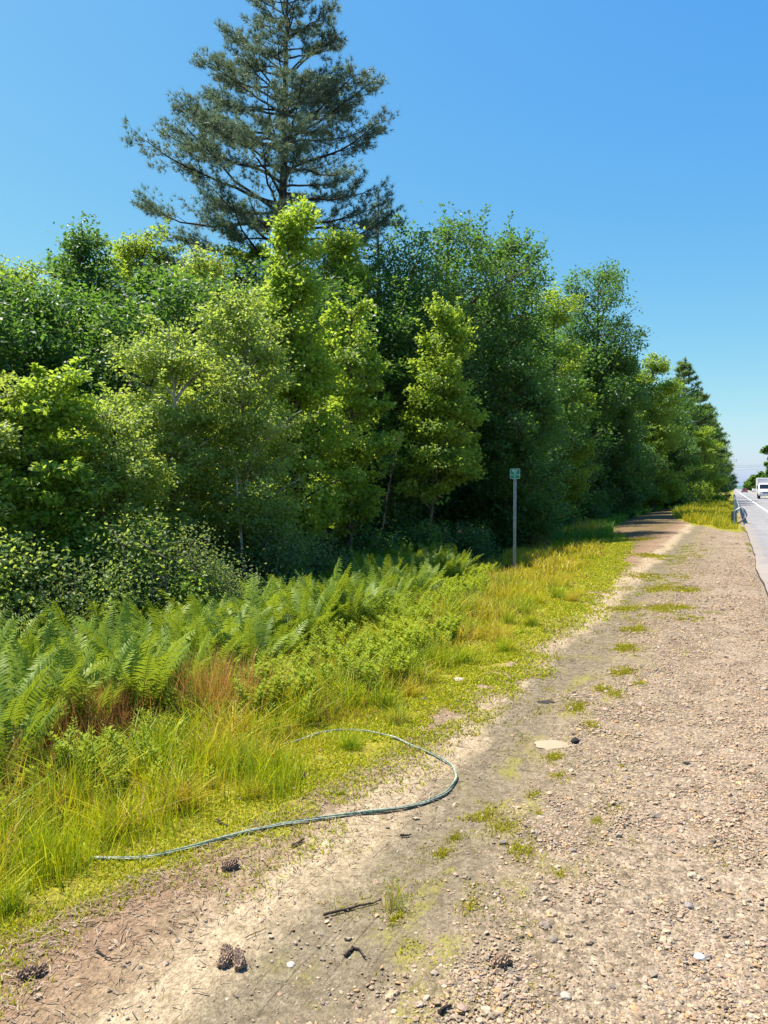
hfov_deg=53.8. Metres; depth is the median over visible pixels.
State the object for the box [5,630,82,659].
fern plant
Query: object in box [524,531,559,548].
grass tuft
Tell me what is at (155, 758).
weed plant
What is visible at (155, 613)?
fern plant
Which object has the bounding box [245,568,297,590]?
fern plant
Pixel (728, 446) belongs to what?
woodland tree
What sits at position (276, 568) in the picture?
shrub
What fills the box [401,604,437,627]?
weed plant
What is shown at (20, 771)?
grass tuft
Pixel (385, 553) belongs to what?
fern plant
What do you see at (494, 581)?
weed plant
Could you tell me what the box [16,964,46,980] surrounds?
pine cone
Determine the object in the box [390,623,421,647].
weed plant
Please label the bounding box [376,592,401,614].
weed plant
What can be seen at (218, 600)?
fern plant
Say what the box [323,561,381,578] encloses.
fern plant
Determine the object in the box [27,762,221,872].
grass tuft
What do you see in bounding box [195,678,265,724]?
grass tuft
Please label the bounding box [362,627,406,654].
weed plant
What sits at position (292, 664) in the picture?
weed plant
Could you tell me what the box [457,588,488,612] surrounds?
grass tuft
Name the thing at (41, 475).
young maple
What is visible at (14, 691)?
fern plant
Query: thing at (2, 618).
fern plant
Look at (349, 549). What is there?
fern plant
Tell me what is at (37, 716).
fern plant
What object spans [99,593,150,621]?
fern plant
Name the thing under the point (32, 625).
fern plant
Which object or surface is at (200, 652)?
fern plant
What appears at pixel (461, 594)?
weed plant
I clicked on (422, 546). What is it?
fern plant
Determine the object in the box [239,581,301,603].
fern plant
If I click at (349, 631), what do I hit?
weed plant
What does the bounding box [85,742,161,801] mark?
weed plant
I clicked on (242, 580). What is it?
fern plant
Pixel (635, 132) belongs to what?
sky
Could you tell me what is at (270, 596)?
fern plant
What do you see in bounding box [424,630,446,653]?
weed plant
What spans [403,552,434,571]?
fern plant
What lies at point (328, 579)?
fern plant
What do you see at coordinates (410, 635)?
weed plant
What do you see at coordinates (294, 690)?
grass tuft
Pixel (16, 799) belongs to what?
grass tuft
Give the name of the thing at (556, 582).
grass tuft
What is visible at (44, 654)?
fern plant
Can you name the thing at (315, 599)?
fern plant
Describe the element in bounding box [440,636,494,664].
grass tuft
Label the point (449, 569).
fern plant
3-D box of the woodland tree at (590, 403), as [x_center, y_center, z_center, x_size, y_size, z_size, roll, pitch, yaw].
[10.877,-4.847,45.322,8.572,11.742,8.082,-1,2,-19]
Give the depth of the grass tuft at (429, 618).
8.39 m
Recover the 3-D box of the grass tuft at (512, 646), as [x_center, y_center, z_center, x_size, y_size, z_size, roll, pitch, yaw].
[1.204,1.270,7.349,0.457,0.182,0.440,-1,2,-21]
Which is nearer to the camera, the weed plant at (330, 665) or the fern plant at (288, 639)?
the weed plant at (330, 665)
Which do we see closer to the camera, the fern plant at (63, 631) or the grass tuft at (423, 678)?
the grass tuft at (423, 678)
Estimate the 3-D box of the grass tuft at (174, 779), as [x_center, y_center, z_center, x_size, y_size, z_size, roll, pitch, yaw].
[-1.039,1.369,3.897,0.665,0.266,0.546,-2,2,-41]
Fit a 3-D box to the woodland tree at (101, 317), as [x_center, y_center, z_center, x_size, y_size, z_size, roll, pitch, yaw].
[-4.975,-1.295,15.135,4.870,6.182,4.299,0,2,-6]
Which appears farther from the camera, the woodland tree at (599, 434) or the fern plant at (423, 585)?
the woodland tree at (599, 434)
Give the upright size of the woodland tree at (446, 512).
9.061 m
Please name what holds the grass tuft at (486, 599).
on the ground at (182, 972)
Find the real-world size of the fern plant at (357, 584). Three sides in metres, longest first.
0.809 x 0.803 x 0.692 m
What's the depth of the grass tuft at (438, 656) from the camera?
6.75 m
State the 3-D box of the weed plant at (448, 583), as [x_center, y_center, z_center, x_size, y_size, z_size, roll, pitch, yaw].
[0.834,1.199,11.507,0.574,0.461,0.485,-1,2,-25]
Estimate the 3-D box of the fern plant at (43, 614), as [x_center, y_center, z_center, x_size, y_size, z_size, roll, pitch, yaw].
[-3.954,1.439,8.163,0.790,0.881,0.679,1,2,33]
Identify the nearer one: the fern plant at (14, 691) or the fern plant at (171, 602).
the fern plant at (14, 691)
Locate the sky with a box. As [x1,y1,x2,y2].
[0,0,767,485]
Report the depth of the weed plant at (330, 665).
5.98 m
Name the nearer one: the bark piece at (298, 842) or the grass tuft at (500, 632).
the bark piece at (298, 842)
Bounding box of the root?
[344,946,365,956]
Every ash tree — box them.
[95,218,186,374]
[133,241,249,431]
[188,240,273,328]
[525,279,603,519]
[627,349,701,511]
[653,425,706,506]
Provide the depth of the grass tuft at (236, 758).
4.22 m
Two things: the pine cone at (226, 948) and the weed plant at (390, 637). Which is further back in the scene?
the weed plant at (390, 637)
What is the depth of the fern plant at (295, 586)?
9.14 m
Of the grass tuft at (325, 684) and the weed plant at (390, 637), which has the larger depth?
the weed plant at (390, 637)
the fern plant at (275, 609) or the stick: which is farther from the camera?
the fern plant at (275, 609)
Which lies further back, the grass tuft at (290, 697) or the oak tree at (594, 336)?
the oak tree at (594, 336)
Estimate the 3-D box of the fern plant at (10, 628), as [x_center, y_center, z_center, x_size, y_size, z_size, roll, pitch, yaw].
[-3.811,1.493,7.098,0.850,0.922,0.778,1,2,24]
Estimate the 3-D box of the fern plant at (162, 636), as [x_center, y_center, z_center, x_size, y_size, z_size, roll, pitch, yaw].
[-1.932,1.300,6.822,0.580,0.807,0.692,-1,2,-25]
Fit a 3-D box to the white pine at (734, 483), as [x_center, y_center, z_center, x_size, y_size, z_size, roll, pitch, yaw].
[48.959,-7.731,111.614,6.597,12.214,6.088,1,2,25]
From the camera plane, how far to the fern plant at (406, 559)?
14.78 m
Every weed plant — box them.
[0,761,39,814]
[35,725,129,785]
[39,717,107,800]
[51,733,113,783]
[75,723,130,776]
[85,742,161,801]
[93,755,123,791]
[113,675,179,730]
[120,707,153,767]
[124,715,177,750]
[129,716,184,774]
[136,705,186,733]
[144,734,214,785]
[150,712,174,746]
[164,656,223,701]
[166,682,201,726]
[224,671,293,724]
[228,656,291,698]
[229,663,274,691]
[234,648,274,676]
[246,643,276,671]
[254,654,306,685]
[254,675,317,723]
[260,644,303,665]
[273,652,315,674]
[276,663,333,701]
[288,634,302,656]
[297,630,315,646]
[297,640,325,662]
[301,634,365,669]
[302,633,348,664]
[304,630,344,656]
[305,667,339,703]
[307,619,345,647]
[308,628,333,654]
[311,654,324,672]
[312,618,357,650]
[313,622,338,653]
[315,634,358,661]
[317,645,370,671]
[326,660,364,689]
[328,634,374,658]
[333,650,382,694]
[334,649,376,685]
[335,644,407,688]
[344,632,377,659]
[349,638,397,667]
[361,604,411,631]
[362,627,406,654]
[365,639,425,666]
[367,601,399,629]
[369,630,383,649]
[371,612,409,629]
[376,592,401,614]
[376,599,405,620]
[376,631,426,658]
[378,615,420,635]
[380,624,423,658]
[384,602,421,619]
[385,650,422,687]
[386,617,423,640]
[390,598,408,616]
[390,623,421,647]
[393,596,417,619]
[396,588,436,611]
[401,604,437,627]
[401,623,440,651]
[403,590,427,607]
[409,598,431,621]
[411,588,431,600]
[418,621,454,647]
[419,603,454,623]
[420,612,462,643]
[423,625,445,641]
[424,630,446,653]
[427,583,465,616]
[430,576,461,594]
[432,613,469,632]
[434,575,461,591]
[436,574,461,586]
[442,623,470,641]
[448,584,469,600]
[456,571,478,583]
[457,575,489,597]
[463,583,484,597]
[464,567,490,584]
[478,573,507,589]
[482,562,498,572]
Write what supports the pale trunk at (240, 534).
on the ground at (182, 972)
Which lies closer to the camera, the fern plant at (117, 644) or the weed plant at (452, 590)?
the fern plant at (117, 644)
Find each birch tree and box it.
[0,370,67,587]
[36,394,192,607]
[95,299,253,583]
[160,260,333,583]
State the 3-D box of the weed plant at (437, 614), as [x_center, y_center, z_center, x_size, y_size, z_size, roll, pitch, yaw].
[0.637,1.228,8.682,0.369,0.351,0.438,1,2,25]
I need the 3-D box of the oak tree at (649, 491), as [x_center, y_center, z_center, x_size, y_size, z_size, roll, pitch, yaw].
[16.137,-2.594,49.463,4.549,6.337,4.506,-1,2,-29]
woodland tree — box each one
[0,265,80,511]
[0,268,129,590]
[0,273,198,512]
[1,297,229,545]
[52,253,303,556]
[136,275,334,560]
[192,249,385,552]
[265,270,414,557]
[308,294,464,551]
[373,290,501,545]
[435,300,514,538]
[456,322,583,534]
[485,315,598,500]
[508,316,630,518]
[518,304,574,349]
[538,337,634,494]
[578,335,662,511]
[578,355,676,504]
[626,369,692,506]
[637,377,709,489]
[667,397,724,490]
[692,403,730,499]
[716,443,736,492]
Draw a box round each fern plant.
[0,599,31,636]
[0,603,49,639]
[0,606,21,659]
[0,613,20,680]
[0,615,93,666]
[0,619,14,655]
[0,631,44,679]
[0,638,68,690]
[0,644,114,763]
[0,647,61,768]
[0,649,65,697]
[0,654,53,696]
[0,673,27,722]
[0,691,60,804]
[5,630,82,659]
[8,626,93,688]
[9,595,99,643]
[14,615,53,659]
[20,614,105,665]
[30,642,132,728]
[31,629,73,649]
[31,637,139,732]
[32,626,97,653]
[36,636,101,738]
[40,600,132,648]
[49,607,137,658]
[52,634,117,700]
[65,595,137,635]
[68,593,194,694]
[68,598,140,645]
[77,616,141,646]
[84,636,142,702]
[94,614,191,722]
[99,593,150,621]
[115,599,173,631]
[128,603,189,637]
[132,609,202,690]
[133,604,222,661]
[145,595,218,642]
[148,595,205,622]
[150,631,212,697]
[155,609,240,667]
[157,588,233,622]
[172,598,229,638]
[178,606,272,642]
[181,624,253,680]
[182,596,261,631]
[199,590,244,629]
[204,589,243,607]
[204,613,268,667]
[210,607,293,668]
[211,598,251,611]
[217,605,284,646]
[221,572,289,620]
[227,566,268,584]
[234,574,274,603]
[235,579,295,617]
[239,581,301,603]
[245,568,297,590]
[245,595,301,658]
[245,597,314,641]
[252,613,323,660]
[258,572,311,595]
[266,573,317,632]
[266,593,308,639]
[267,576,319,594]
[274,582,342,649]
[280,559,351,631]
[284,563,311,587]
[287,575,336,587]
[291,578,350,629]
[297,572,331,581]
[303,575,354,597]
[305,559,342,581]
[308,569,351,582]
[311,572,359,587]
[318,575,352,621]
[320,578,388,633]
[322,549,362,574]
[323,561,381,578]
[324,569,368,587]
[330,579,380,626]
[333,544,369,568]
[337,571,379,590]
[338,565,388,610]
[339,547,368,562]
[343,558,389,571]
[345,550,368,572]
[348,573,396,588]
[349,572,387,595]
[351,550,390,564]
[353,554,409,588]
[358,554,402,588]
[362,554,416,589]
[366,587,405,612]
[371,575,397,601]
[372,575,413,604]
[373,551,407,568]
[375,555,416,572]
[383,555,422,592]
[389,543,422,561]
[389,555,443,599]
[394,560,423,572]
[395,547,421,570]
[401,564,430,577]
[403,539,438,555]
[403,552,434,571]
[413,545,438,559]
[413,563,446,587]
[416,541,449,554]
[416,543,450,574]
[419,549,459,583]
[422,557,460,574]
[423,545,457,556]
[431,549,460,565]
[432,551,482,573]
[437,555,477,581]
[448,544,467,559]
[448,554,476,576]
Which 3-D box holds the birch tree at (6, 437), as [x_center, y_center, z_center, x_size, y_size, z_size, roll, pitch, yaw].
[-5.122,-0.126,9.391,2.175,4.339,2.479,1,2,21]
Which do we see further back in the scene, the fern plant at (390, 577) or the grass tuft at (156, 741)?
the fern plant at (390, 577)
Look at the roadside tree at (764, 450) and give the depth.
234.60 m
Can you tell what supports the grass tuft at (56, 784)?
on the ground at (182, 972)
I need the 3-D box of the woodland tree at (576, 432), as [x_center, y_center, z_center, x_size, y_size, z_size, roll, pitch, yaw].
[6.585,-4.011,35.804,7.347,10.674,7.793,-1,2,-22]
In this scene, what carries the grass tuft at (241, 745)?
on the ground at (182, 972)
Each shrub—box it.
[0,525,83,639]
[0,542,160,647]
[44,498,199,631]
[92,501,252,610]
[114,544,234,625]
[167,526,285,604]
[212,503,334,591]
[288,513,362,580]
[320,519,409,561]
[375,514,466,554]
[431,515,507,564]
[529,494,588,528]
[573,488,619,523]
[648,479,688,507]
[684,481,721,504]
[717,483,733,500]
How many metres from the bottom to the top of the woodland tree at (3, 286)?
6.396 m
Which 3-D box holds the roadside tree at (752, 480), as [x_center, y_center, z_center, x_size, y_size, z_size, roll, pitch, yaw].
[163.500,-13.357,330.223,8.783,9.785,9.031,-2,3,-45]
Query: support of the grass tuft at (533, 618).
on the ground at (182, 972)
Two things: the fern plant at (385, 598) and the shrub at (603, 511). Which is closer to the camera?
the fern plant at (385, 598)
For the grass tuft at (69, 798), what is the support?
on the ground at (182, 972)
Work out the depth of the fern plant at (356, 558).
13.42 m
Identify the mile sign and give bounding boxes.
[510,469,519,567]
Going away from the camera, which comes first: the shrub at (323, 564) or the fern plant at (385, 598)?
the fern plant at (385, 598)
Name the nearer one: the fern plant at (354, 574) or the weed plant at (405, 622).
the weed plant at (405, 622)
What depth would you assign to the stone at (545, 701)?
5.64 m
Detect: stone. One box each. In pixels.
[287,961,294,967]
[534,740,570,749]
[537,700,554,703]
[538,921,551,929]
[547,935,557,942]
[560,991,571,999]
[570,738,579,743]
[683,902,692,908]
[693,952,705,960]
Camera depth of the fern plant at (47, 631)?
7.03 m
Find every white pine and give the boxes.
[115,0,408,362]
[666,357,723,481]
[687,391,735,480]
[712,421,739,490]
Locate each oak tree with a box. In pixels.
[0,254,96,404]
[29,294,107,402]
[30,211,143,432]
[340,227,497,547]
[368,201,560,546]
[455,210,571,542]
[462,342,581,549]
[544,257,662,513]
[583,338,653,517]
[607,425,667,512]
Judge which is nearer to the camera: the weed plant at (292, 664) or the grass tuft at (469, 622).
the weed plant at (292, 664)
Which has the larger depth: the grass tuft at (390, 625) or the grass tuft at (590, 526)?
the grass tuft at (590, 526)
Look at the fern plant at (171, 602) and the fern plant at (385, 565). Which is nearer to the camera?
the fern plant at (171, 602)
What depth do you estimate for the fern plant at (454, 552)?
17.27 m
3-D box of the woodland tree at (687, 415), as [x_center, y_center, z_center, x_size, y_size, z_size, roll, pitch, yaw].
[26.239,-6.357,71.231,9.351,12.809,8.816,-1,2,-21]
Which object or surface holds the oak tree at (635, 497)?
on the ground at (182, 972)
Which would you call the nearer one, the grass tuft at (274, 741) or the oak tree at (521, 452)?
the grass tuft at (274, 741)
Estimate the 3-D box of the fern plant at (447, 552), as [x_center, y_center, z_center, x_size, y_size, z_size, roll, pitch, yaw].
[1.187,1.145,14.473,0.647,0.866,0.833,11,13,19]
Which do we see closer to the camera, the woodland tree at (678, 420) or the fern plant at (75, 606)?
the fern plant at (75, 606)
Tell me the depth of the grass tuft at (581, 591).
11.22 m
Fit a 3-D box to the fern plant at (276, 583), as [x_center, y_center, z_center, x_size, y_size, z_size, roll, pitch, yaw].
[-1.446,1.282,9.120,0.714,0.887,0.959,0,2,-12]
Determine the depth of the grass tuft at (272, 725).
4.83 m
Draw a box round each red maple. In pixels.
[233,192,371,560]
[308,220,410,555]
[309,285,407,561]
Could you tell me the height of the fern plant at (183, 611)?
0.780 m
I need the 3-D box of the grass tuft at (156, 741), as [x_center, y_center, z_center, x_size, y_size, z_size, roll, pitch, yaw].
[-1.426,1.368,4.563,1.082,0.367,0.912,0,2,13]
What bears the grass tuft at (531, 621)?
on the ground at (182, 972)
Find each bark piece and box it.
[214,818,228,826]
[291,838,304,846]
[437,1003,451,1015]
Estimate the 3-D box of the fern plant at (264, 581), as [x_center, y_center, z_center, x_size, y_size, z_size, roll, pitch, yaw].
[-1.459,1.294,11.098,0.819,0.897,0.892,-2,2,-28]
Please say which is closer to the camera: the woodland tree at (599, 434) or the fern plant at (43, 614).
the fern plant at (43, 614)
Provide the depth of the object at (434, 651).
6.82 m
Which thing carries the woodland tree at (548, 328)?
on the ground at (182, 972)
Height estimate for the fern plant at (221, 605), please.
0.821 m
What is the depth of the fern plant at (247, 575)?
12.34 m
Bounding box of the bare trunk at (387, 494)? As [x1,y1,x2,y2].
[375,427,401,547]
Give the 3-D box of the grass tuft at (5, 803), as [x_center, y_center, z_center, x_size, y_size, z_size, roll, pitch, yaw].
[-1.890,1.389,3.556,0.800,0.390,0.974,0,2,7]
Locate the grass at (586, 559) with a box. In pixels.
[0,499,757,1023]
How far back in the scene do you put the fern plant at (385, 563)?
14.56 m
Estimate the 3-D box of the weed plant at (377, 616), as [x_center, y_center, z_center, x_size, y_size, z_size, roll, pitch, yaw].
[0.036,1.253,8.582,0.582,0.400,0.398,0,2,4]
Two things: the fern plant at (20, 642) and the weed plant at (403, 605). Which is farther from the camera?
the weed plant at (403, 605)
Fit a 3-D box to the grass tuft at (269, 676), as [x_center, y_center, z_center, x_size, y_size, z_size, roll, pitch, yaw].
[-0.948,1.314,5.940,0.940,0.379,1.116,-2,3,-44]
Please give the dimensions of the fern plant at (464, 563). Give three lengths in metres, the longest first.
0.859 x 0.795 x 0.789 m
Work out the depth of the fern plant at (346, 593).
8.93 m
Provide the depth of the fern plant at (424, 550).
17.18 m
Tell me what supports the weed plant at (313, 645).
on the ground at (182, 972)
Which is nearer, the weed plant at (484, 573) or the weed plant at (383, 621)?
the weed plant at (383, 621)
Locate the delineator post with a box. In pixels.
[734,496,735,522]
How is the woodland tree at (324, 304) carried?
on the ground at (182, 972)
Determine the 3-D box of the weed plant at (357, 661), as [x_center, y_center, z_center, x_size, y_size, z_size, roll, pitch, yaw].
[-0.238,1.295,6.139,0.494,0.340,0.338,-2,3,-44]
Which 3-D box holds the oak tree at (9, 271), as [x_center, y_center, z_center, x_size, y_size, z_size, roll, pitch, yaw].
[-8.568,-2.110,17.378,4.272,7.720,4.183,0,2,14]
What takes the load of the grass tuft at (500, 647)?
on the ground at (182, 972)
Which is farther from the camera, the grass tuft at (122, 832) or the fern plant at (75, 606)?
the fern plant at (75, 606)
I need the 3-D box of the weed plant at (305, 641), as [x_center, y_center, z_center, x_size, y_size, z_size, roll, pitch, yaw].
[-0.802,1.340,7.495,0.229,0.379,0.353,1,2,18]
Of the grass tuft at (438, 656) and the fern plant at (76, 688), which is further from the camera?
the grass tuft at (438, 656)
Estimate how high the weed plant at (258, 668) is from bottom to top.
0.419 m
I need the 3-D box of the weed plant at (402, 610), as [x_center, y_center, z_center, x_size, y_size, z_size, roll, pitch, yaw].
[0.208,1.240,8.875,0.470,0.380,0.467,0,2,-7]
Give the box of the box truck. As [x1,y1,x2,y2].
[756,478,767,498]
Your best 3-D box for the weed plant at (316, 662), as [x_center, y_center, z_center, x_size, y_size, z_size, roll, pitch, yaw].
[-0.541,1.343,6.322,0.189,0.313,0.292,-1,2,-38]
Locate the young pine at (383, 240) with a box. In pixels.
[356,188,405,313]
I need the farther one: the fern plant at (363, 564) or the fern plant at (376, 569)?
the fern plant at (363, 564)
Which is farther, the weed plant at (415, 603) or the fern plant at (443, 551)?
the fern plant at (443, 551)
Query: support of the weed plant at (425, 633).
on the ground at (182, 972)
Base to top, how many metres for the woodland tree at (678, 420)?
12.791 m
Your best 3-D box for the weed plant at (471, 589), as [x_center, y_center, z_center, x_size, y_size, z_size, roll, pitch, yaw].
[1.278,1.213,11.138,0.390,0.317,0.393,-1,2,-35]
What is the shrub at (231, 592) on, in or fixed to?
on the ground at (182, 972)
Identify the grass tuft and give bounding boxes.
[0,709,133,821]
[0,728,143,829]
[0,753,123,844]
[0,760,58,809]
[0,767,61,836]
[0,773,91,830]
[0,775,51,833]
[0,779,88,854]
[0,795,62,878]
[0,798,110,897]
[0,831,48,910]
[0,870,40,921]
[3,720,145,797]
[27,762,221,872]
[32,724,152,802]
[33,666,166,757]
[43,778,195,845]
[53,711,243,783]
[86,708,213,765]
[99,734,149,783]
[105,742,202,799]
[120,748,245,811]
[121,699,197,736]
[127,715,298,797]
[128,764,240,814]
[130,690,264,746]
[135,639,316,729]
[142,715,212,749]
[157,691,300,749]
[163,708,263,777]
[185,694,305,742]
[193,730,273,778]
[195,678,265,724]
[196,725,285,777]
[204,730,277,767]
[210,721,325,809]
[223,701,322,744]
[226,668,342,722]
[231,650,329,678]
[232,770,287,800]
[234,662,346,716]
[236,656,307,705]
[239,729,304,764]
[247,688,342,729]
[250,654,394,721]
[279,656,351,685]
[283,643,385,671]
[294,681,355,718]
[295,664,393,711]
[313,616,375,652]
[317,654,429,701]
[318,722,382,753]
[341,642,443,681]
[351,673,412,709]
[355,617,446,651]
[357,615,426,640]
[359,658,406,688]
[361,617,396,640]
[369,875,415,914]
[370,699,415,725]
[377,638,428,666]
[385,673,425,697]
[398,610,467,626]
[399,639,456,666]
[404,658,444,685]
[407,593,453,605]
[411,640,475,671]
[412,587,474,600]
[414,598,469,618]
[418,591,485,622]
[423,643,463,668]
[437,589,485,609]
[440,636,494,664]
[442,592,486,617]
[454,597,478,615]
[456,612,486,630]
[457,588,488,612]
[460,588,512,611]
[483,625,515,641]
[484,596,514,613]
[486,568,533,588]
[487,636,519,653]
[489,633,519,647]
[490,603,517,618]
[492,621,521,635]
[493,608,523,624]
[495,583,527,599]
[495,635,523,650]
[500,578,539,595]
[505,596,536,612]
[509,600,541,614]
[514,589,544,607]
[518,610,545,624]
[521,610,544,626]
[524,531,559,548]
[530,589,552,603]
[539,579,577,598]
[547,573,578,587]
[547,577,565,587]
[562,590,577,601]
[570,586,584,595]
[571,518,608,532]
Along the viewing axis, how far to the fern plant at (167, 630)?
7.26 m
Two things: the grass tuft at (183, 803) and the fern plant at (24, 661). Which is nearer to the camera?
the grass tuft at (183, 803)
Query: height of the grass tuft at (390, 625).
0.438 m
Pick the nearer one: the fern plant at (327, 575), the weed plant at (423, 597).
the weed plant at (423, 597)
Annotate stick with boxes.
[323,899,380,915]
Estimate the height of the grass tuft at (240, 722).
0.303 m
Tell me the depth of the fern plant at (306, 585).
10.03 m
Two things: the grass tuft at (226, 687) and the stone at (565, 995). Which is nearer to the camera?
the stone at (565, 995)
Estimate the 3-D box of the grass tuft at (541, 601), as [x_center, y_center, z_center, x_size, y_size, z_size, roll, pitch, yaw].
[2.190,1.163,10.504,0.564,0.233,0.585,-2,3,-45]
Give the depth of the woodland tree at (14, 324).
13.44 m
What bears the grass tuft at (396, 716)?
on the ground at (182, 972)
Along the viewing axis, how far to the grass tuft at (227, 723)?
4.78 m
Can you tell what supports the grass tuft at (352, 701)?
on the ground at (182, 972)
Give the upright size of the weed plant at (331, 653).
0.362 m
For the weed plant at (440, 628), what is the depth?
7.72 m
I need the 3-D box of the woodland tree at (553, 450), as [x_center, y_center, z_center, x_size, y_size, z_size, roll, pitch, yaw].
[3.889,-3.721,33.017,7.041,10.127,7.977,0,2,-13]
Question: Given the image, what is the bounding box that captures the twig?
[95,949,121,959]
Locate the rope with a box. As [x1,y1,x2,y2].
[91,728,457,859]
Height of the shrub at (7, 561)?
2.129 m
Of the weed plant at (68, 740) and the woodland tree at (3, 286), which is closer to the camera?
the weed plant at (68, 740)
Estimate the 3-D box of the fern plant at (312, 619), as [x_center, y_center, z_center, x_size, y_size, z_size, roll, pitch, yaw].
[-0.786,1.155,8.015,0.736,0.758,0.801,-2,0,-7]
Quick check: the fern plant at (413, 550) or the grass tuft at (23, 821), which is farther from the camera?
the fern plant at (413, 550)
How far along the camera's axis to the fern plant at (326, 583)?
10.51 m
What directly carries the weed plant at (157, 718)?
on the ground at (182, 972)
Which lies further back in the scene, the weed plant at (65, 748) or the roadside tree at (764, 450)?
the roadside tree at (764, 450)
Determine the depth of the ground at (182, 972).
3.05 m
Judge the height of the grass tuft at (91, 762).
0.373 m
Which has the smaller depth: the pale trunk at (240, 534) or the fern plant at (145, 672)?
the fern plant at (145, 672)
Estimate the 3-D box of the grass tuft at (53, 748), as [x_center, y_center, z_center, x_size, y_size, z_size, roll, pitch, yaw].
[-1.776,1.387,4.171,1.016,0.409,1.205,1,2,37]
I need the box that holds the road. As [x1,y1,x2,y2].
[733,489,767,595]
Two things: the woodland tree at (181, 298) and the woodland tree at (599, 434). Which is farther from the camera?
the woodland tree at (599, 434)
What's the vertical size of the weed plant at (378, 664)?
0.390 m
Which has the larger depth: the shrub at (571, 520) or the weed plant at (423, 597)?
the shrub at (571, 520)
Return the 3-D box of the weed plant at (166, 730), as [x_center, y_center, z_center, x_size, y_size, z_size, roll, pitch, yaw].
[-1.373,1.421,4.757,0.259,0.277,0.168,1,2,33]
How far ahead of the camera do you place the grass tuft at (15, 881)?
2.95 m
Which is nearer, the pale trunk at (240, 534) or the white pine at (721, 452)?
the pale trunk at (240, 534)
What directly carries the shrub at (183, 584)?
on the ground at (182, 972)
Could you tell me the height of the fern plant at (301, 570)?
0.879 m
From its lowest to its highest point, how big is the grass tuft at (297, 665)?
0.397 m
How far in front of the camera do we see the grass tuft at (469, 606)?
9.87 m
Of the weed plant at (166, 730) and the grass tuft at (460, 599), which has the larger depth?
the grass tuft at (460, 599)
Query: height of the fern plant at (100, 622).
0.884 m
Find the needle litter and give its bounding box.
[0,623,649,1023]
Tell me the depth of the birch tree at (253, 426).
12.33 m
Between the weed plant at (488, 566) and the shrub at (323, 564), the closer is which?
the shrub at (323, 564)
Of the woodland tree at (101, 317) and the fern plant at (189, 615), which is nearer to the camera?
the fern plant at (189, 615)
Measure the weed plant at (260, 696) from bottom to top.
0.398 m
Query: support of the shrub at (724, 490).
on the ground at (182, 972)
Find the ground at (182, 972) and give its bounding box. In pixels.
[0,490,767,1023]
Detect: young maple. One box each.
[0,356,120,603]
[375,290,498,546]
[678,426,731,501]
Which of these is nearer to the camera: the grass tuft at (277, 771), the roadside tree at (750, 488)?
the grass tuft at (277, 771)
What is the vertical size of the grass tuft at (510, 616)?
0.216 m
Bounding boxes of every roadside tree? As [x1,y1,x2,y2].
[744,474,756,490]
[748,471,763,487]
[759,445,767,477]
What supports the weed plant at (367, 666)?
on the ground at (182, 972)
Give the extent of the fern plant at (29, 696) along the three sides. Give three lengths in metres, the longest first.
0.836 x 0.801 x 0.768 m
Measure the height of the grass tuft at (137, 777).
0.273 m
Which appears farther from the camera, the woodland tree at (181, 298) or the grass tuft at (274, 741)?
the woodland tree at (181, 298)
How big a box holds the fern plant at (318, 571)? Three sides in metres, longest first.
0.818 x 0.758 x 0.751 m
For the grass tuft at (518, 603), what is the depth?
9.63 m
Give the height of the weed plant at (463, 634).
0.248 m
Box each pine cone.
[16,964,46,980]
[216,951,232,967]
[220,858,238,871]
[220,943,233,960]
[231,947,245,970]
[490,953,512,968]
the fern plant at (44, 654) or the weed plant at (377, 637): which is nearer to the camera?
the fern plant at (44, 654)
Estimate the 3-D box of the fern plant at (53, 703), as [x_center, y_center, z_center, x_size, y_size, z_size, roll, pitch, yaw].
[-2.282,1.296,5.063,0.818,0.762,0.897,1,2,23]
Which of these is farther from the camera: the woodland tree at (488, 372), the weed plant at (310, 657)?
the woodland tree at (488, 372)
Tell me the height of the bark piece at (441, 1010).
0.021 m
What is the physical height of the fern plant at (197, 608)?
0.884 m
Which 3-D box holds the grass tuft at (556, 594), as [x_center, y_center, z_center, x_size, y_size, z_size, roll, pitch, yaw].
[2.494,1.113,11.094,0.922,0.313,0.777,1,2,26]
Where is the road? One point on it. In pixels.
(755, 521)
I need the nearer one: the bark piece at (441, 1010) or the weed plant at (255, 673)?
the bark piece at (441, 1010)
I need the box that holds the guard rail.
[731,494,746,523]
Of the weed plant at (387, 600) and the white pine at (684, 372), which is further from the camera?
the white pine at (684, 372)
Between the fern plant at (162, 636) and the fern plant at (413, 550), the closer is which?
the fern plant at (162, 636)
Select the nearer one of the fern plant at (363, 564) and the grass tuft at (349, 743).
the grass tuft at (349, 743)
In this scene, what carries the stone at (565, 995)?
on the ground at (182, 972)
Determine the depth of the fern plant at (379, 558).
14.00 m
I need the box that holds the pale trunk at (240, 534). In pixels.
[234,470,246,580]
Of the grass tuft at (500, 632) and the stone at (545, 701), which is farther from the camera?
the grass tuft at (500, 632)
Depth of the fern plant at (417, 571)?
12.90 m
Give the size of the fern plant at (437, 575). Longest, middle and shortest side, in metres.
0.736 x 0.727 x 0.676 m
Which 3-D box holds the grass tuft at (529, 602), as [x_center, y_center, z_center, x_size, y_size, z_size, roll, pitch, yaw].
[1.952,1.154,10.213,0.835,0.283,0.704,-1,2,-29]
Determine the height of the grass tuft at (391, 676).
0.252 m

